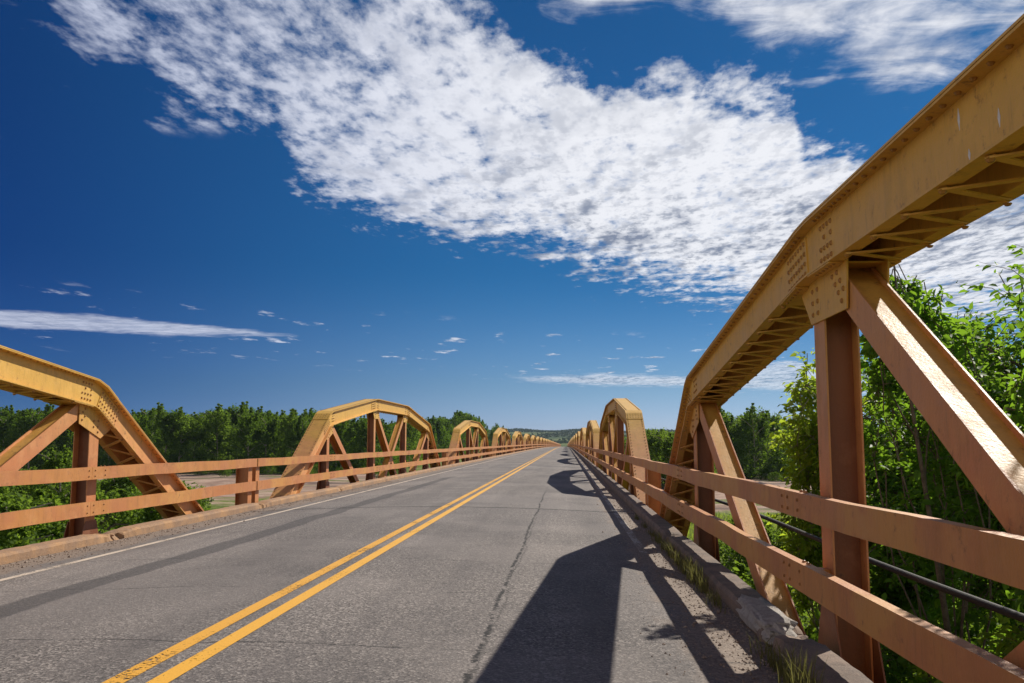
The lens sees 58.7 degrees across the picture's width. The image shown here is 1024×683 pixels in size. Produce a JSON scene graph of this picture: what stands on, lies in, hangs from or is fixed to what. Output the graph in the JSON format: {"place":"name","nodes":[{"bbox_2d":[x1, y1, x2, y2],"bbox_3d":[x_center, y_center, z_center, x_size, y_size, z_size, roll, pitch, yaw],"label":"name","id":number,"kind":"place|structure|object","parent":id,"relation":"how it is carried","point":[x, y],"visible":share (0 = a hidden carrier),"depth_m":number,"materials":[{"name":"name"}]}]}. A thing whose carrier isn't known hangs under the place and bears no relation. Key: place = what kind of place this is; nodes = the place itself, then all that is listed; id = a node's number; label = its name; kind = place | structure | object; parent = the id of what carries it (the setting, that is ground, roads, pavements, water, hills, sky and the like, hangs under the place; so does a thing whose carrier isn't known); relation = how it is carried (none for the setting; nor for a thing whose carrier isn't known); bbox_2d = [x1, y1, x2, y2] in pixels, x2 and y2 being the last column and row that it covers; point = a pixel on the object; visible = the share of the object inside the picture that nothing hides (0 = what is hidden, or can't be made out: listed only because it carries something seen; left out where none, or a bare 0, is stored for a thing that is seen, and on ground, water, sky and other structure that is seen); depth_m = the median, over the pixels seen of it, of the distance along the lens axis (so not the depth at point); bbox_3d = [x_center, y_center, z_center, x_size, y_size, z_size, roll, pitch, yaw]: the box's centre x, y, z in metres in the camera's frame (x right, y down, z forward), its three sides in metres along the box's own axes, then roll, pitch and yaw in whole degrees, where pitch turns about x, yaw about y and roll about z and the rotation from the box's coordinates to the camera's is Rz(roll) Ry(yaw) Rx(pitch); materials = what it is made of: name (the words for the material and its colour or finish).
{"place":"outdoors","nodes":[
{"label":"outdoors","id":0,"kind":"place"},
{"bbox_2d":[0,447,789,682],"bbox_3d":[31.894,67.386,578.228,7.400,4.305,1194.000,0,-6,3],"label":"road","id":1,"kind":"structure","parent":0,"point":[506,596],"depth_m":7.24,"materials":[{"name":"grey asphalt"}]},
{"bbox_2d":[0,449,537,580],"bbox_3d":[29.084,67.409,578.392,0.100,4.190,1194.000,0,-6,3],"label":"edge line","id":2,"kind":"object","parent":1,"relation":"on","point":[7,578],"visible":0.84,"depth_m":12.05,"materials":[{"name":"white paint"}]},
{"bbox_2d":[102,450,550,682],"bbox_3d":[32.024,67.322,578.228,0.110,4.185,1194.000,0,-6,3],"label":"line","id":3,"kind":"object","parent":1,"relation":"on","point":[215,628],"visible":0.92,"depth_m":6.51,"materials":[{"name":"yellow paint"}]},
{"bbox_2d":[146,447,558,682],"bbox_3d":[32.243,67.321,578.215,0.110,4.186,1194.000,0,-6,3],"label":"line","id":4,"kind":"object","parent":1,"relation":"on","point":[178,670],"visible":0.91,"depth_m":6.44,"materials":[{"name":"yellow paint"}]},
{"bbox_2d":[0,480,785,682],"bbox_3d":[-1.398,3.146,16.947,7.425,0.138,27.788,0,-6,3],"label":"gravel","id":5,"kind":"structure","parent":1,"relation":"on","point":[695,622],"depth_m":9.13,"materials":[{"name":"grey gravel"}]},
{"bbox_2d":[571,450,645,552],"bbox_3d":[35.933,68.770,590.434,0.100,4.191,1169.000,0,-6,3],"label":"edge line","id":6,"kind":"object","parent":1,"relation":"on","point":[622,522],"visible":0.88,"depth_m":16.16,"materials":[{"name":"white paint"}]},
{"bbox_2d":[634,514,826,682],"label":"kerb grass","id":7,"kind":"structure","parent":1,"relation":"on","point":[693,574],"depth_m":5.68,"materials":[{"name":"green plant"}]},
{"bbox_2d":[20,432,875,624],"bbox_3d":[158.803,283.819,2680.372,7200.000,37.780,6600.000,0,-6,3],"label":"ground","id":8,"kind":"structure","parent":0,"point":[213,478],"depth_m":128.58,"materials":[{"name":"green plant"}]},
{"bbox_2d":[0,405,13,446],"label":"tree","id":9,"kind":"object","parent":8,"relation":"on","point":[5,412],"visible":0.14,"depth_m":191.95,"materials":[{"name":"green plant"}]},
{"bbox_2d":[0,414,18,449],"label":"tree","id":10,"kind":"object","parent":8,"relation":"on","point":[3,422],"visible":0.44,"depth_m":176.99,"materials":[{"name":"green plant"}]},
{"bbox_2d":[0,490,34,506],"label":"shrub","id":11,"kind":"object","parent":8,"relation":"on","point":[15,499],"visible":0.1,"depth_m":52.90,"materials":[{"name":"green plant"}]},
{"bbox_2d":[0,408,45,470],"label":"tree","id":12,"kind":"object","parent":8,"relation":"on","point":[6,443],"visible":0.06,"depth_m":174.57,"materials":[{"name":"green plant"}]},
{"bbox_2d":[0,495,54,549],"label":"shrub","id":13,"kind":"object","parent":8,"relation":"on","point":[18,537],"visible":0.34,"depth_m":26.92,"materials":[{"name":"green plant"}]},
{"bbox_2d":[6,409,54,469],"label":"tree","id":14,"kind":"object","parent":8,"relation":"on","point":[26,423],"visible":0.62,"depth_m":169.79,"materials":[{"name":"green plant"}]},
{"bbox_2d":[23,403,64,469],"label":"tree","id":15,"kind":"object","parent":8,"relation":"on","point":[47,410],"visible":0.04,"depth_m":178.47,"materials":[{"name":"green plant"}]},
{"bbox_2d":[17,482,70,501],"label":"shrub","id":16,"kind":"object","parent":8,"relation":"on","point":[28,489],"visible":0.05,"depth_m":68.73,"materials":[{"name":"green plant"}]},
{"bbox_2d":[36,527,64,540],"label":"shrub","id":17,"kind":"object","parent":8,"relation":"on","point":[55,535],"visible":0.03,"depth_m":32.22,"materials":[{"name":"green plant"}]},
{"bbox_2d":[32,445,72,503],"bbox_3d":[-29.325,9.523,59.059,4.430,5.647,4.544,-5,-8,36],"label":"tree","id":18,"kind":"object","parent":8,"relation":"on","point":[55,460],"visible":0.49,"depth_m":58.73,"materials":[{"name":"green plant"}]},
{"bbox_2d":[0,488,108,547],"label":"shrub","id":19,"kind":"object","parent":8,"relation":"on","point":[40,496],"visible":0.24,"depth_m":32.29,"materials":[{"name":"green plant"}]},
{"bbox_2d":[44,428,73,459],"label":"tree","id":20,"kind":"object","parent":8,"relation":"on","point":[61,439],"visible":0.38,"depth_m":171.57,"materials":[{"name":"green plant"}]},
{"bbox_2d":[97,444,116,465],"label":"tree","id":21,"kind":"object","parent":8,"relation":"on","point":[106,462],"visible":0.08,"depth_m":168.55,"materials":[{"name":"green plant"}]},
{"bbox_2d":[66,484,156,533],"bbox_3d":[-19.441,8.721,43.265,4.594,4.032,4.680,-5,-8,37],"label":"shrub","id":22,"kind":"object","parent":8,"relation":"on","point":[115,518],"visible":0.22,"depth_m":43.25,"materials":[{"name":"green plant"}]},
{"bbox_2d":[97,478,133,532],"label":"shrub","id":23,"kind":"object","parent":8,"relation":"on","point":[112,483],"visible":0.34,"depth_m":57.48,"materials":[{"name":"green plant"}]},
{"bbox_2d":[98,477,140,524],"bbox_3d":[-24.590,10.122,58.541,4.077,4.589,3.601,4,-8,-35],"label":"shrub","id":24,"kind":"object","parent":8,"relation":"on","point":[136,489],"visible":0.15,"depth_m":57.69,"materials":[{"name":"green plant"}]},
{"bbox_2d":[139,408,167,454],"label":"tree","id":25,"kind":"object","parent":8,"relation":"on","point":[144,422],"visible":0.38,"depth_m":174.48,"materials":[{"name":"green plant"}]},
{"bbox_2d":[117,505,202,526],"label":"shrub","id":26,"kind":"object","parent":8,"relation":"on","point":[151,512],"visible":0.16,"depth_m":44.02,"materials":[{"name":"green plant"}]},
{"bbox_2d":[144,407,186,462],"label":"tree","id":27,"kind":"object","parent":8,"relation":"on","point":[164,423],"visible":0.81,"depth_m":169.32,"materials":[{"name":"green plant"}]},
{"bbox_2d":[133,480,213,522],"bbox_3d":[-18.444,9.669,50.465,4.533,3.906,4.450,-2,-7,15],"label":"shrub","id":28,"kind":"object","parent":8,"relation":"on","point":[194,487],"visible":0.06,"depth_m":50.90,"materials":[{"name":"green plant"}]},
{"bbox_2d":[156,406,204,462],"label":"tree","id":29,"kind":"object","parent":8,"relation":"on","point":[190,432],"visible":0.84,"depth_m":169.95,"materials":[{"name":"green plant"}]},
{"bbox_2d":[177,412,211,461],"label":"tree","id":30,"kind":"object","parent":8,"relation":"on","point":[195,416],"visible":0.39,"depth_m":175.06,"materials":[{"name":"green plant"}]},
{"bbox_2d":[196,498,209,510],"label":"shrub","id":31,"kind":"object","parent":8,"relation":"on","point":[201,502],"visible":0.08,"depth_m":49.47,"materials":[{"name":"green plant"}]},
{"bbox_2d":[193,406,231,460],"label":"tree","id":32,"kind":"object","parent":8,"relation":"on","point":[213,434],"visible":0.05,"depth_m":192.19,"materials":[{"name":"green plant"}]},
{"bbox_2d":[195,403,237,471],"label":"tree","id":33,"kind":"object","parent":8,"relation":"on","point":[217,420],"visible":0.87,"depth_m":173.19,"materials":[{"name":"green plant"}]},
{"bbox_2d":[212,402,258,470],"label":"tree","id":34,"kind":"object","parent":8,"relation":"on","point":[240,411],"visible":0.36,"depth_m":178.92,"materials":[{"name":"green plant"}]},
{"bbox_2d":[229,410,270,470],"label":"tree","id":35,"kind":"object","parent":8,"relation":"on","point":[245,431],"visible":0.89,"depth_m":168.07,"materials":[{"name":"green plant"}]},
{"bbox_2d":[244,410,278,469],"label":"tree","id":36,"kind":"object","parent":8,"relation":"on","point":[262,414],"visible":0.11,"depth_m":191.74,"materials":[{"name":"green plant"}]},
{"bbox_2d":[245,415,283,472],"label":"tree","id":37,"kind":"object","parent":8,"relation":"on","point":[272,425],"visible":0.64,"depth_m":173.17,"materials":[{"name":"green plant"}]},
{"bbox_2d":[260,466,276,474],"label":"shrub","id":38,"kind":"object","parent":8,"relation":"on","point":[266,468],"visible":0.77,"depth_m":159.86,"materials":[{"name":"green plant"}]},
{"bbox_2d":[255,416,288,471],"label":"tree","id":39,"kind":"object","parent":8,"relation":"on","point":[279,422],"visible":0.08,"depth_m":177.68,"materials":[{"name":"green plant"}]},
{"bbox_2d":[267,408,308,470],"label":"tree","id":40,"kind":"object","parent":8,"relation":"on","point":[291,417],"visible":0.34,"depth_m":171.91,"materials":[{"name":"green plant"}]},
{"bbox_2d":[282,413,316,472],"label":"tree","id":41,"kind":"object","parent":8,"relation":"on","point":[297,431],"visible":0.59,"depth_m":168.46,"materials":[{"name":"green plant"}]},
{"bbox_2d":[292,409,329,464],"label":"tree","id":42,"kind":"object","parent":8,"relation":"on","point":[311,414],"visible":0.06,"depth_m":176.56,"materials":[{"name":"green plant"}]},
{"bbox_2d":[329,420,362,471],"bbox_3d":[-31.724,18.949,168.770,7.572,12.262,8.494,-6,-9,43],"label":"tree","id":43,"kind":"object","parent":8,"relation":"on","point":[348,433],"visible":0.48,"depth_m":168.06,"materials":[{"name":"green plant"}]},
{"bbox_2d":[342,418,361,466],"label":"tree","id":44,"kind":"object","parent":8,"relation":"on","point":[353,420],"visible":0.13,"depth_m":187.50,"materials":[{"name":"green plant"}]},
{"bbox_2d":[351,421,381,465],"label":"tree","id":45,"kind":"object","parent":8,"relation":"on","point":[359,463],"visible":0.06,"depth_m":176.55,"materials":[{"name":"green plant"}]},
{"bbox_2d":[350,421,383,473],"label":"tree","id":46,"kind":"object","parent":8,"relation":"on","point":[361,438],"visible":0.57,"depth_m":168.29,"materials":[{"name":"green plant"}]},
{"bbox_2d":[375,418,399,463],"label":"tree","id":47,"kind":"object","parent":8,"relation":"on","point":[388,429],"visible":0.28,"depth_m":173.29,"materials":[{"name":"green plant"}]},
{"bbox_2d":[396,422,422,467],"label":"tree","id":48,"kind":"object","parent":8,"relation":"on","point":[410,432],"visible":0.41,"depth_m":205.65,"materials":[{"name":"green plant"}]},
{"bbox_2d":[428,415,451,457],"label":"tree","id":49,"kind":"object","parent":8,"relation":"on","point":[441,432],"visible":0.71,"depth_m":299.87,"materials":[{"name":"green plant"}]},
{"bbox_2d":[437,417,453,457],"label":"tree","id":50,"kind":"object","parent":8,"relation":"on","point":[446,424],"visible":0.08,"depth_m":321.56,"materials":[{"name":"green plant"}]},
{"bbox_2d":[444,414,465,455],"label":"tree","id":51,"kind":"object","parent":8,"relation":"on","point":[455,422],"visible":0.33,"depth_m":331.35,"materials":[{"name":"green plant"}]},
{"bbox_2d":[451,411,479,454],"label":"tree","id":52,"kind":"object","parent":8,"relation":"on","point":[469,417],"visible":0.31,"depth_m":352.44,"materials":[{"name":"green plant"}]},
{"bbox_2d":[488,428,674,442],"bbox_3d":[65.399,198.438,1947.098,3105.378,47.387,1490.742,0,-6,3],"label":"wood","id":53,"kind":"object","parent":8,"relation":"on","point":[569,432],"visible":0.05,"depth_m":1984.54,"materials":[{"name":"green plant"}]},
{"bbox_2d":[646,430,667,462],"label":"tree","id":54,"kind":"object","parent":8,"relation":"on","point":[651,440],"visible":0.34,"depth_m":132.24,"materials":[{"name":"green plant"}]},
{"bbox_2d":[650,431,673,485],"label":"tree","id":55,"kind":"object","parent":8,"relation":"on","point":[657,446],"visible":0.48,"depth_m":115.35,"materials":[{"name":"green plant"}]},
{"bbox_2d":[660,435,673,486],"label":"tree","id":56,"kind":"object","parent":8,"relation":"on","point":[668,459],"visible":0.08,"depth_m":114.43,"materials":[{"name":"green plant"}]},
{"bbox_2d":[715,410,744,469],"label":"tree","id":57,"kind":"object","parent":8,"relation":"on","point":[731,418],"visible":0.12,"depth_m":154.12,"materials":[{"name":"green plant"}]},
{"bbox_2d":[720,408,749,465],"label":"tree","id":58,"kind":"object","parent":8,"relation":"on","point":[731,427],"visible":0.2,"depth_m":152.62,"materials":[{"name":"green plant"}]},
{"bbox_2d":[718,514,774,563],"bbox_3d":[11.569,9.801,44.319,3.613,3.113,3.547,0,-6,3],"label":"shrub","id":59,"kind":"object","parent":8,"relation":"on","point":[731,521],"visible":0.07,"depth_m":43.78,"materials":[{"name":"green plant"}]},
{"bbox_2d":[719,535,781,569],"bbox_3d":[9.795,9.135,37.288,4.288,3.033,3.923,-2,-7,15],"label":"shrub","id":60,"kind":"object","parent":8,"relation":"on","point":[726,550],"visible":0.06,"depth_m":37.53,"materials":[{"name":"green plant"}]},
{"bbox_2d":[730,408,773,474],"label":"tree","id":61,"kind":"object","parent":8,"relation":"on","point":[737,434],"visible":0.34,"depth_m":151.39,"materials":[{"name":"green plant"}]},
{"bbox_2d":[731,403,782,478],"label":"tree","id":62,"kind":"object","parent":8,"relation":"on","point":[746,429],"visible":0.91,"depth_m":146.68,"materials":[{"name":"green plant"}]},
{"bbox_2d":[758,465,779,479],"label":"shrub","id":63,"kind":"object","parent":8,"relation":"on","point":[766,470],"visible":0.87,"depth_m":143.38,"materials":[{"name":"green plant"}]},
{"bbox_2d":[753,411,787,474],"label":"tree","id":64,"kind":"object","parent":8,"relation":"on","point":[773,418],"visible":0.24,"depth_m":156.56,"materials":[{"name":"green plant"}]},
{"bbox_2d":[732,560,817,631],"bbox_3d":[5.586,6.652,20.286,3.997,3.508,4.071,-2,-7,20],"label":"shrub","id":65,"kind":"object","parent":8,"relation":"on","point":[741,571],"visible":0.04,"depth_m":20.30,"materials":[{"name":"green plant"}]},
{"bbox_2d":[730,523,819,571],"bbox_3d":[10.687,8.916,36.572,3.725,3.269,3.794,0,-6,-1],"label":"shrub","id":66,"kind":"object","parent":8,"relation":"on","point":[770,535],"visible":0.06,"depth_m":36.08,"materials":[{"name":"green plant"}]},
{"bbox_2d":[767,472,782,480],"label":"shrub","id":67,"kind":"object","parent":8,"relation":"on","point":[773,475],"visible":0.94,"depth_m":138.66,"materials":[{"name":"green plant"}]},
{"bbox_2d":[748,584,813,638],"bbox_3d":[4.461,6.244,17.194,4.077,3.513,4.002,-5,-8,38],"label":"shrub","id":68,"kind":"object","parent":8,"relation":"on","point":[805,625],"visible":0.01,"depth_m":17.46,"materials":[{"name":"green plant"}]},
{"bbox_2d":[775,425,805,471],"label":"tree","id":69,"kind":"object","parent":8,"relation":"on","point":[785,464],"visible":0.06,"depth_m":151.58,"materials":[{"name":"green plant"}]},
{"bbox_2d":[764,348,888,635],"bbox_3d":[4.597,3.605,13.726,1.808,7.263,1.945,2,-7,-17],"label":"broadleaf tree","id":70,"kind":"object","parent":8,"relation":"on","point":[805,474],"visible":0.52,"depth_m":13.57,"materials":[{"name":"green plant"}]},
{"bbox_2d":[687,511,1008,639],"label":"meadow grass","id":71,"kind":"structure","parent":8,"relation":"on","point":[718,515],"depth_m":59.73,"materials":[{"name":"green plant"}]},
{"bbox_2d":[810,608,936,682],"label":"broadleaf tree","id":72,"kind":"object","parent":8,"relation":"on","point":[894,660],"visible":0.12,"depth_m":8.77,"materials":[{"name":"green plant"}]},
{"bbox_2d":[864,436,961,679],"bbox_3d":[6.296,4.366,14.324,2.141,5.913,2.830,2,-7,-14],"label":"broadleaf tree","id":73,"kind":"object","parent":8,"relation":"on","point":[896,596],"visible":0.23,"depth_m":14.15,"materials":[{"name":"green plant"}]},
{"bbox_2d":[860,280,978,628],"bbox_3d":[7.015,3.063,15.014,2.915,8.652,3.054,4,-7,-31],"label":"broadleaf tree","id":74,"kind":"object","parent":8,"relation":"on","point":[875,494],"visible":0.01,"depth_m":15.01,"materials":[{"name":"green plant"}]},
{"bbox_2d":[859,264,1006,682],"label":"broadleaf tree","id":75,"kind":"object","parent":8,"relation":"on","point":[877,368],"visible":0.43,"depth_m":9.76,"materials":[{"name":"green plant"}]},
{"bbox_2d":[860,244,1023,656],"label":"broadleaf tree","id":76,"kind":"object","parent":8,"relation":"on","point":[1002,359],"visible":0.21,"depth_m":11.30,"materials":[{"name":"green plant"}]},
{"bbox_2d":[885,598,1020,682],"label":"shrub","id":77,"kind":"object","parent":8,"relation":"on","point":[965,635],"visible":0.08,"depth_m":13.85,"materials":[{"name":"green plant"}]},
{"bbox_2d":[911,636,1019,681],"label":"broadleaf tree","id":78,"kind":"object","parent":8,"relation":"on","point":[920,670],"visible":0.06,"depth_m":10.62,"materials":[{"name":"green plant"}]},
{"bbox_2d":[909,599,1023,682],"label":"broadleaf tree","id":79,"kind":"object","parent":8,"relation":"on","point":[1009,647],"visible":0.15,"depth_m":8.06,"materials":[{"name":"green plant"}]},
{"bbox_2d":[1002,321,1023,618],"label":"broadleaf tree","id":80,"kind":"object","parent":8,"relation":"on","point":[1018,602],"visible":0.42,"depth_m":7.66,"materials":[{"name":"green plant"}]},
{"bbox_2d":[0,0,1023,430],"label":"sky","id":81,"kind":"structure","parent":0,"point":[529,214],"materials":[{"name":"blue"}]},
{"bbox_3d":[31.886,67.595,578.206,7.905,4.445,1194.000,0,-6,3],"label":"bridge deck","id":82,"kind":"structure","parent":0,"visible":0},
{"bbox_2d":[0,447,545,564],"bbox_3d":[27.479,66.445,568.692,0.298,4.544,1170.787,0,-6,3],"label":"kerb","id":83,"kind":"structure","parent":82,"relation":"on","point":[16,554],"depth_m":14.05,"materials":[{"name":"concrete"}]},
{"bbox_2d":[570,447,872,682],"bbox_3d":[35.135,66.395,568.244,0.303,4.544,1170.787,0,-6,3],"label":"kerb","id":84,"kind":"structure","parent":82,"relation":"on","point":[732,587],"depth_m":7.57,"materials":[{"name":"grey concrete"}]},
{"bbox_2d":[736,594,797,644],"bbox_3d":[1.794,1.972,6.490,0.274,0.173,1.379,0,-6,3],"label":"concrete lump","id":85,"kind":"object","parent":84,"relation":"on","point":[756,614],"visible":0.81,"depth_m":6.22,"materials":[{"name":"grey concrete"}]},
{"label":"floor beams","id":86,"kind":"structure","parent":82,"relation":"attached to","visible":0},
{"bbox_2d":[0,345,203,537],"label":"bridge truss","id":87,"kind":"object","parent":86,"relation":"on","point":[91,412],"visible":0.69,"depth_m":12.47,"materials":[{"name":"metal"}]},
{"bbox_2d":[0,459,256,529],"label":"guard rail","id":88,"kind":"object","parent":87,"relation":"attached to","point":[243,487],"visible":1,"depth_m":12.91,"materials":[{"name":"metal"}]},
{"bbox_2d":[269,399,440,498],"bbox_3d":[-4.623,4.455,34.031,0.448,4.363,30.500,0,-6,3],"label":"bridge truss","id":89,"kind":"object","parent":86,"relation":"on","point":[319,434],"visible":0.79,"depth_m":29.01,"materials":[{"name":"yellow paint"}]},
{"bbox_2d":[251,449,448,502],"bbox_3d":[-4.487,4.650,34.001,0.344,1.136,30.751,0,-6,3],"label":"guard rail","id":90,"kind":"object","parent":89,"relation":"attached to","point":[279,482],"visible":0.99,"depth_m":24.23,"materials":[{"name":"metal"}]},
{"bbox_2d":[448,420,489,464],"bbox_3d":[-2.811,7.840,64.602,0.448,4.363,30.500,0,-6,3],"label":"bridge truss","id":91,"kind":"object","parent":86,"relation":"on","point":[461,428],"visible":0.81,"depth_m":61.69,"materials":[{"name":"metal"}]},
{"bbox_2d":[447,446,493,464],"bbox_3d":[-2.675,8.034,64.572,0.344,1.136,30.751,0,-6,3],"label":"guard rail","id":92,"kind":"object","parent":91,"relation":"attached to","point":[491,452],"visible":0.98,"depth_m":59.93,"materials":[{"name":"metal"}]},
{"bbox_2d":[492,428,511,455],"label":"bridge truss","id":93,"kind":"object","parent":86,"relation":"on","point":[504,440],"visible":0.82,"depth_m":92.27,"materials":[{"name":"metal"}]},
{"bbox_2d":[494,445,513,452],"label":"guard rail","id":94,"kind":"object","parent":93,"relation":"attached to","point":[512,449],"visible":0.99,"depth_m":94.75,"materials":[{"name":"paint"}]},
{"bbox_2d":[511,431,523,451],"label":"bridge truss","id":95,"kind":"object","parent":86,"relation":"on","point":[517,437],"visible":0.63,"depth_m":122.76,"materials":[{"name":"metal"}]},
{"bbox_2d":[523,434,530,449],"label":"bridge truss","id":96,"kind":"object","parent":86,"relation":"on","point":[527,439],"visible":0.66,"depth_m":154.41,"materials":[{"name":"metal"}]},
{"bbox_2d":[580,428,585,455],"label":"bridge truss","id":97,"kind":"object","parent":86,"relation":"attached to","point":[583,437],"visible":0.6,"depth_m":91.64,"materials":[{"name":"metal"}]},
{"bbox_2d":[585,420,599,464],"bbox_3d":[5.633,7.785,64.107,0.448,4.363,30.500,0,-6,3],"label":"bridge truss","id":98,"kind":"object","parent":86,"relation":"attached to","point":[592,433],"visible":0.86,"depth_m":60.23,"materials":[{"name":"metal"}]},
{"bbox_2d":[598,398,649,503],"bbox_3d":[3.821,4.400,33.536,0.448,4.363,30.500,0,-6,3],"label":"bridge truss","id":99,"kind":"object","parent":86,"relation":"attached to","point":[618,413],"visible":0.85,"depth_m":27.94,"materials":[{"name":"metal"}]},
{"bbox_2d":[595,449,646,504],"bbox_3d":[3.685,4.597,33.523,0.344,1.136,30.751,0,-6,3],"label":"guard rail","id":100,"kind":"object","parent":99,"relation":"attached to","point":[633,480],"visible":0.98,"depth_m":23.55,"materials":[{"name":"metal"}]},
{"bbox_2d":[659,14,1023,682],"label":"bridge truss","id":101,"kind":"object","parent":86,"relation":"attached to","point":[948,159],"visible":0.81,"depth_m":5.31,"materials":[{"name":"metal"}]},
{"bbox_2d":[642,459,1023,682],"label":"guard rail","id":102,"kind":"object","parent":101,"relation":"attached to","point":[942,655],"visible":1,"depth_m":4.47,"materials":[{"name":"metal"}]},
{"bbox_2d":[661,478,1023,622],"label":"conduit pipe","id":103,"kind":"object","parent":101,"relation":"attached to","point":[1000,609],"visible":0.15,"depth_m":5.63,"materials":[{"name":"grey metal"}]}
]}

